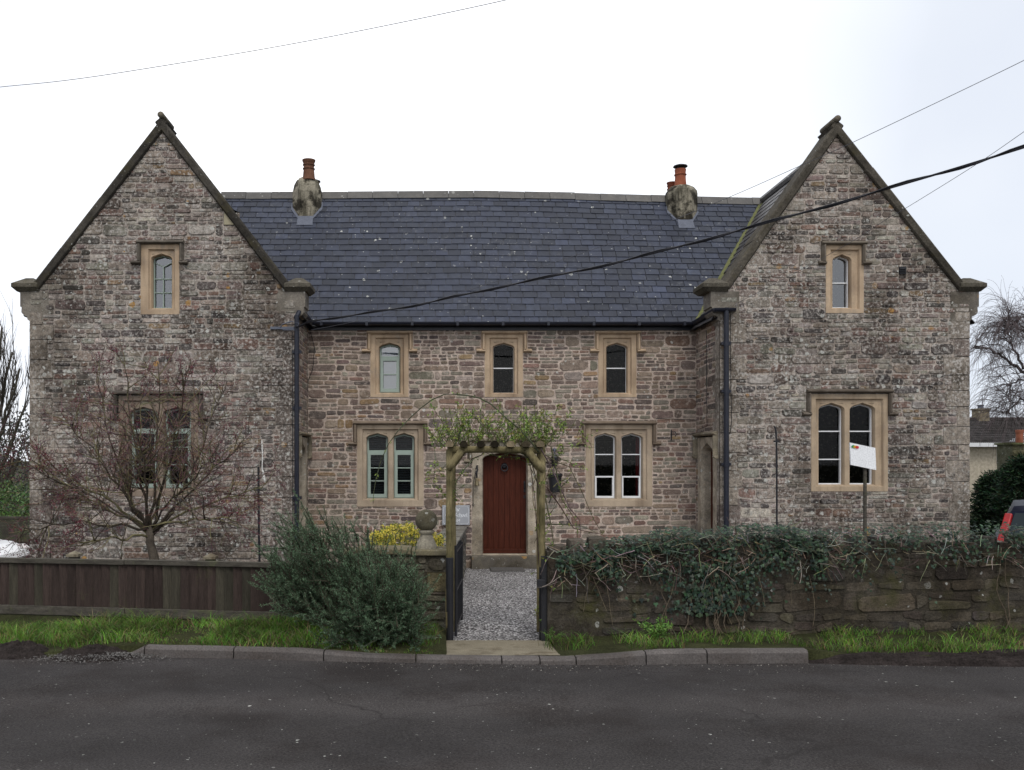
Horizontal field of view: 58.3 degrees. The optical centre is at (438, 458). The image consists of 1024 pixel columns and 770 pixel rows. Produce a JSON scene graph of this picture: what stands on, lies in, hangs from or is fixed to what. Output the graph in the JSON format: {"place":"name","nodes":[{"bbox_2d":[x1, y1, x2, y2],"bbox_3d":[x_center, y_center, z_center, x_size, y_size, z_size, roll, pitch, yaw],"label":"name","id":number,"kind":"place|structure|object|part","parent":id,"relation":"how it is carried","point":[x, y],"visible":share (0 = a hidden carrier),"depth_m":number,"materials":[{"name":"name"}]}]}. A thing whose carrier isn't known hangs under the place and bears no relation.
{"place":"outdoors","nodes":[
{"label":"outdoors","id":0,"kind":"place"},
{"bbox_2d":[0,493,29,538],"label":"lawn","id":1,"kind":"structure","parent":0,"point":[13,515],"depth_m":38.60,"materials":[{"name":"green plant"}]},
{"bbox_2d":[0,291,29,498],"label":"bare tree","id":2,"kind":"object","parent":1,"relation":"on","point":[3,391],"visible":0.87,"depth_m":26.96,"materials":[{"name":"brown plant"}]},
{"bbox_2d":[0,475,29,534],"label":"garden bush","id":3,"kind":"object","parent":1,"relation":"on","point":[7,490],"visible":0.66,"depth_m":25.86,"materials":[{"name":"green plant"}]},
{"bbox_2d":[0,403,29,510],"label":"dark hedge","id":4,"kind":"object","parent":1,"relation":"on","point":[17,440],"visible":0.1,"depth_m":39.80,"materials":[{"name":"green plant"}]},
{"bbox_2d":[5,542,302,612],"bbox_3d":[0.000,2.106,17.400,28.000,0.108,14.200,0,0,0],"label":"garden","id":5,"kind":"object","parent":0,"point":[117,607],"depth_m":13.01,"materials":[{"name":"soil"}]},
{"bbox_2d":[0,516,29,541],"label":"lattice fence","id":6,"kind":"object","parent":5,"relation":"on","point":[3,536],"visible":0.28,"depth_m":23.49,"materials":[{"name":"wood"}]},
{"bbox_2d":[0,333,286,608],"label":"berry tree","id":7,"kind":"object","parent":5,"relation":"on","point":[148,528],"visible":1,"depth_m":12.56,"materials":[{"name":"brown plant"}]},
{"bbox_2d":[257,467,260,561],"bbox_3d":[-2.842,0.958,14.500,0.056,1.657,0.036,0,0,0],"label":"garden stake","id":8,"kind":"object","parent":5,"relation":"on","point":[258,491],"visible":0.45,"depth_m":14.49,"materials":[{"name":"brown wood"}]},
{"bbox_2d":[344,545,445,628],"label":"front wall","id":9,"kind":"structure","parent":5,"relation":"on","point":[432,562],"depth_m":10.36,"materials":[{"name":"stone"}]},
{"bbox_2d":[415,509,436,548],"bbox_3d":[-0.137,0.811,10.570,0.256,0.447,0.256,0,0,0],"label":"ball finial","id":10,"kind":"object","parent":9,"relation":"on","point":[426,521],"visible":0.99,"depth_m":10.48,"materials":[{"name":"stone"}]},
{"bbox_2d":[370,520,445,551],"bbox_3d":[-0.421,1.110,11.598,1.052,0.682,0.885,0,0,0],"label":"yellow shrub","id":11,"kind":"object","parent":5,"relation":"on","point":[381,536],"visible":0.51,"depth_m":11.37,"materials":[{"name":"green plant"}]},
{"bbox_2d":[435,526,466,577],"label":"side wall","id":12,"kind":"structure","parent":5,"relation":"on","point":[461,533],"depth_m":15.95,"materials":[{"name":"stone"}]},
{"bbox_2d":[445,441,545,639],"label":"garden arch","id":13,"kind":"structure","parent":5,"relation":"on","point":[455,454],"depth_m":10.07,"materials":[{"name":"brown wood"}]},
{"bbox_2d":[454,540,462,635],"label":"iron gate","id":14,"kind":"structure","parent":13,"relation":"attached to","point":[458,582],"depth_m":10.57,"materials":[{"name":"black metal"}]},
{"bbox_2d":[11,111,986,568],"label":"school house","id":15,"kind":"structure","parent":5,"relation":"on","point":[715,359],"depth_m":16.41,"materials":[{"name":"stone"}]},
{"bbox_2d":[107,391,207,495],"bbox_3d":[-5.006,-0.268,16.433,1.774,1.884,0.335,0,0,0],"label":"window","id":16,"kind":"structure","parent":15,"relation":"in","point":[148,406],"depth_m":16.38,"materials":[{"name":"stone"}]},
{"bbox_2d":[130,240,187,313],"bbox_3d":[-4.977,-3.243,16.433,1.011,1.327,0.335,0,0,0],"label":"window","id":17,"kind":"structure","parent":15,"relation":"in","point":[148,251],"depth_m":16.35,"materials":[{"name":"stone"}]},
{"bbox_2d":[261,440,264,480],"bbox_3d":[-3.110,0.039,16.107,0.076,0.750,0.474,0,0,-18],"label":"white rope","id":18,"kind":"object","parent":15,"relation":"hanging from","point":[262,460],"visible":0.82,"depth_m":15.89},
{"bbox_2d":[270,321,298,330],"bbox_3d":[-2.729,-2.359,16.265,0.538,0.164,0.151,0,0,0],"label":"cable bracket","id":19,"kind":"object","parent":15,"relation":"attached to","point":[286,328],"visible":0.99,"depth_m":16.31,"materials":[{"name":"grey metal"}]},
{"bbox_2d":[362,330,416,396],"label":"window","id":20,"kind":"structure","parent":15,"relation":"in","point":[389,367],"depth_m":17.89,"materials":[{"name":"stone"}]},
{"bbox_2d":[348,421,431,505],"bbox_3d":[-0.940,0.100,17.933,1.624,1.672,0.335,0,0,0],"label":"window","id":21,"kind":"structure","parent":15,"relation":"in","point":[363,431],"depth_m":17.89,"materials":[{"name":"stone"}]},
{"bbox_2d":[442,505,469,524],"bbox_3d":[0.344,1.101,17.810,0.537,0.385,0.060,0,0,0],"label":"name plaque","id":22,"kind":"object","parent":15,"relation":"attached to","point":[462,514],"visible":0.69,"depth_m":17.79,"materials":[{"name":"grey stone"}]},
{"bbox_2d":[472,465,478,505],"bbox_3d":[0.739,0.529,17.794,0.105,0.807,0.137,0,0,-34],"label":"door bell","id":23,"kind":"object","parent":15,"relation":"attached to","point":[476,481],"depth_m":17.77,"materials":[{"name":"brown metal"}]},
{"bbox_2d":[476,330,531,396],"bbox_3d":[1.284,-1.852,17.933,1.080,1.304,0.335,0,0,0],"label":"window","id":24,"kind":"structure","parent":15,"relation":"in","point":[516,339],"depth_m":17.85,"materials":[{"name":"stone"}]},
{"bbox_2d":[483,453,525,552],"bbox_3d":[1.304,0.872,18.035,0.886,2.022,0.110,0,0,0],"label":"door","id":25,"kind":"structure","parent":15,"relation":"in","point":[504,480],"depth_m":18.06,"materials":[{"name":"red wood"}]},
{"bbox_2d":[551,447,558,465],"bbox_3d":[2.256,-0.034,17.774,0.150,0.372,0.237,0,0,0],"label":"wall lantern","id":26,"kind":"object","parent":15,"relation":"attached to","point":[555,457],"depth_m":17.69,"materials":[{"name":"black metal"}]},
{"bbox_2d":[548,470,562,491],"bbox_3d":[2.264,0.409,17.710,0.290,0.478,0.286,0,0,0],"label":"wall planter","id":27,"kind":"object","parent":15,"relation":"attached to","point":[552,481],"visible":0.7,"depth_m":17.61,"materials":[{"name":"black metal"}]},
{"bbox_2d":[590,330,645,396],"bbox_3d":[3.501,-1.852,17.933,1.080,1.304,0.335,0,0,0],"label":"window","id":28,"kind":"structure","parent":15,"relation":"in","point":[626,339],"depth_m":17.85,"materials":[{"name":"stone"}]},
{"bbox_2d":[577,421,660,505],"bbox_3d":[3.525,0.100,17.962,1.624,1.672,0.395,0,0,0],"label":"window","id":29,"kind":"structure","parent":15,"relation":"in","point":[644,431],"depth_m":17.89,"materials":[{"name":"stone"}]},
{"bbox_2d":[295,144,1023,327],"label":"overhead cable","id":30,"kind":"object","parent":15,"relation":"attached to","point":[1017,148],"visible":1,"depth_m":11.51,"materials":[{"name":"black rubber"}]},
{"bbox_2d":[312,60,1023,329],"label":"overhead wire","id":31,"kind":"object","parent":15,"relation":"attached to","point":[716,202],"visible":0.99,"depth_m":11.13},
{"bbox_2d":[711,451,712,531],"bbox_3d":[5.208,0.910,17.120,0.070,2.410,0.750,0,0,0],"label":"door","id":32,"kind":"structure","parent":15,"relation":"in","point":[711,451],"depth_m":17.44,"materials":[{"name":"red wood"}]},
{"bbox_2d":[818,241,872,312],"bbox_3d":[7.256,-3.247,16.433,0.938,1.290,0.335,0,0,0],"label":"window","id":33,"kind":"structure","parent":15,"relation":"in","point":[853,253],"depth_m":16.35,"materials":[{"name":"stone"}]},
{"bbox_2d":[802,389,898,490],"bbox_3d":[7.348,-0.330,16.433,1.693,1.832,0.335,0,0,0],"label":"window","id":34,"kind":"structure","parent":15,"relation":"in","point":[879,406],"depth_m":16.39,"materials":[{"name":"stone"}]},
{"bbox_2d":[736,132,1022,303],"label":"overhead wire","id":35,"kind":"object","parent":15,"relation":"attached to","point":[887,218],"visible":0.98,"depth_m":12.52,"materials":[{"name":"grey metal"}]},
{"bbox_2d":[849,443,875,535],"bbox_3d":[6.506,0.953,14.031,0.404,2.395,0.088,0,0,0],"label":"sign board","id":36,"kind":"object","parent":5,"relation":"on","point":[863,456],"visible":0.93,"depth_m":14.00,"materials":[{"name":"paint"}]},
{"bbox_2d":[969,467,1011,535],"bbox_3d":[13.675,1.299,22.525,1.673,2.201,1.889,0,0,0],"label":"conifer","id":37,"kind":"object","parent":5,"relation":"on","point":[980,491],"visible":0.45,"depth_m":22.42,"materials":[{"name":"green plant"}]},
{"bbox_2d":[970,451,1023,535],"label":"conifer","id":38,"kind":"object","parent":5,"relation":"on","point":[1013,471],"visible":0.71,"depth_m":21.06,"materials":[{"name":"green plant"}]},
{"bbox_2d":[995,500,1023,540],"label":"parked car","id":39,"kind":"object","parent":5,"relation":"on","point":[1014,515],"visible":0.18,"depth_m":13.24,"materials":[{"name":"red paint"}]},
{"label":"rear window","id":40,"kind":"part","parent":39,"relation":"part of","materials":[{"name":"glass"}]},
{"bbox_2d":[2,0,504,86],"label":"overhead wire","id":41,"kind":"object","parent":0,"point":[262,49],"visible":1,"depth_m":10.35,"materials":[{"name":"grey metal"}]},
{"bbox_2d":[0,461,977,532],"bbox_3d":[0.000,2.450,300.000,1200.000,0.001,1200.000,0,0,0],"label":"ground","id":42,"kind":"structure","parent":0,"point":[20,470],"depth_m":149.56,"materials":[{"name":"green plant"}]},
{"bbox_2d":[0,539,29,557],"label":"parked car","id":43,"kind":"object","parent":42,"relation":"on","point":[4,543],"visible":0.36,"depth_m":17.59,"materials":[{"name":"white paint"}]},
{"bbox_2d":[773,426,778,526],"bbox_3d":[5.724,0.696,15.500,0.080,2.497,0.080,0,0,0],"label":"garden hook","id":44,"kind":"object","parent":42,"relation":"on","point":[775,440],"visible":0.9,"depth_m":15.49,"materials":[{"name":"black metal"}]},
{"bbox_2d":[969,397,1023,510],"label":"bungalow","id":45,"kind":"object","parent":42,"relation":"on","point":[981,459],"visible":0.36,"depth_m":42.00,"materials":[{"name":"concrete"}]},
{"bbox_2d":[970,275,1023,469],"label":"weeping birch","id":46,"kind":"object","parent":42,"relation":"on","point":[1010,324],"visible":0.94,"depth_m":36.20,"materials":[{"name":"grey plant"}]},
{"bbox_2d":[994,430,1023,472],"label":"outbuilding stack","id":47,"kind":"object","parent":42,"relation":"on","point":[1005,451],"visible":0.2,"depth_m":25.23,"materials":[{"name":"paint"}]},
{"bbox_2d":[454,568,538,639],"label":"gravel path","id":48,"kind":"structure","parent":0,"point":[499,605],"depth_m":12.72,"materials":[{"name":"grey gravel"}]},
{"bbox_2d":[370,392,604,623],"bbox_3d":[0.548,0.649,10.366,2.603,2.792,1.085,0,0,0],"label":"climbing rose","id":49,"kind":"object","parent":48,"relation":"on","point":[521,434],"visible":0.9,"depth_m":10.23,"materials":[{"name":"green plant"}]},
{"bbox_2d":[490,567,524,571],"bbox_3d":[1.310,2.116,17.385,0.639,0.040,0.470,0,0,0],"label":"door mat","id":50,"kind":"object","parent":48,"relation":"on","point":[506,569],"depth_m":17.26,"materials":[{"name":"grey fabric"}]},
{"bbox_2d":[537,556,546,640],"bbox_3d":[1.132,1.560,9.990,0.111,0.980,0.120,0,0,0],"label":"gate latch post","id":51,"kind":"object","parent":48,"relation":"on","point":[542,581],"visible":0.96,"depth_m":9.99,"materials":[{"name":"black metal"}]},
{"bbox_2d":[446,640,559,654],"bbox_3d":[0.644,1.970,9.542,1.126,0.057,1.016,0,0,0],"label":"apron","id":52,"kind":"object","parent":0,"point":[493,647],"visible":0.94,"depth_m":9.53,"materials":[{"name":"beige concrete"}]},
{"bbox_2d":[0,655,1023,769],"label":"road","id":53,"kind":"structure","parent":0,"point":[170,714],"depth_m":7.08,"materials":[{"name":"grey asphalt"}]},
{"bbox_2d":[132,644,807,664],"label":"kerb","id":54,"kind":"structure","parent":53,"relation":"on","point":[724,656],"depth_m":8.95,"materials":[{"name":"grey concrete"}]},
{"bbox_2d":[14,651,1023,769],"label":"loose grit","id":55,"kind":"object","parent":53,"relation":"on","point":[107,652],"visible":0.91,"depth_m":8.87,"materials":[{"name":"grey gravel"}]},
{"bbox_2d":[808,648,1023,666],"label":"soil heap","id":56,"kind":"object","parent":53,"relation":"on","point":[997,658],"visible":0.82,"depth_m":8.88,"materials":[{"name":"brown soil"}]},
{"bbox_2d":[0,606,1023,660],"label":"verge","id":57,"kind":"structure","parent":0,"point":[608,644],"depth_m":9.52,"materials":[{"name":"green plant"}]},
{"bbox_2d":[0,640,48,659],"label":"soil heap","id":58,"kind":"object","parent":57,"relation":"on","point":[17,649],"visible":0.78,"depth_m":9.21,"materials":[{"name":"brown soil"}]},
{"bbox_2d":[50,644,133,662],"bbox_3d":[-3.471,1.961,9.200,0.920,0.181,0.540,0,0,0],"label":"soil heap","id":59,"kind":"object","parent":57,"relation":"on","point":[98,649],"visible":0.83,"depth_m":9.09,"materials":[{"name":"brown soil"}]},
{"bbox_2d":[0,551,351,621],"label":"board fence","id":60,"kind":"object","parent":57,"relation":"on","point":[73,584],"visible":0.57,"depth_m":10.67,"materials":[{"name":"brown wood"}]},
{"bbox_2d":[248,489,444,652],"bbox_3d":[-0.962,1.262,9.515,2.088,1.906,1.333,0,0,0],"label":"rosemary bush","id":61,"kind":"object","parent":57,"relation":"on","point":[390,598],"visible":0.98,"depth_m":9.44,"materials":[{"name":"green plant"}]},
{"bbox_2d":[408,624,435,638],"bbox_3d":[-0.182,1.809,9.555,0.321,0.216,0.186,0,0,10],"label":"weed plant","id":62,"kind":"object","parent":57,"relation":"on","point":[424,631],"visible":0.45,"depth_m":9.57,"materials":[{"name":"green plant"}]},
{"bbox_2d":[540,627,563,640],"bbox_3d":[1.202,1.845,9.671,0.252,0.197,0.138,0,0,0],"label":"weed plant","id":63,"kind":"object","parent":57,"relation":"on","point":[550,633],"visible":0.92,"depth_m":9.66,"materials":[{"name":"green plant"}]},
{"bbox_2d":[633,616,672,638],"bbox_3d":[2.284,1.795,9.670,0.427,0.265,0.277,0,0,0],"label":"weed plant","id":64,"kind":"object","parent":57,"relation":"on","point":[660,628],"visible":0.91,"depth_m":9.69,"materials":[{"name":"green plant"}]},
{"bbox_2d":[545,534,1023,646],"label":"boundary wall","id":65,"kind":"structure","parent":57,"relation":"on","point":[890,601],"depth_m":10.18,"materials":[{"name":"stone"}]},
{"bbox_2d":[540,515,1023,633],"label":"ivy","id":66,"kind":"object","parent":65,"relation":"on","point":[667,547],"visible":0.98,"depth_m":10.03,"materials":[{"name":"green plant"}]},
{"bbox_2d":[0,0,1023,460],"label":"sky","id":67,"kind":"structure","parent":0,"point":[577,96],"materials":[{"name":"white"}]}
]}

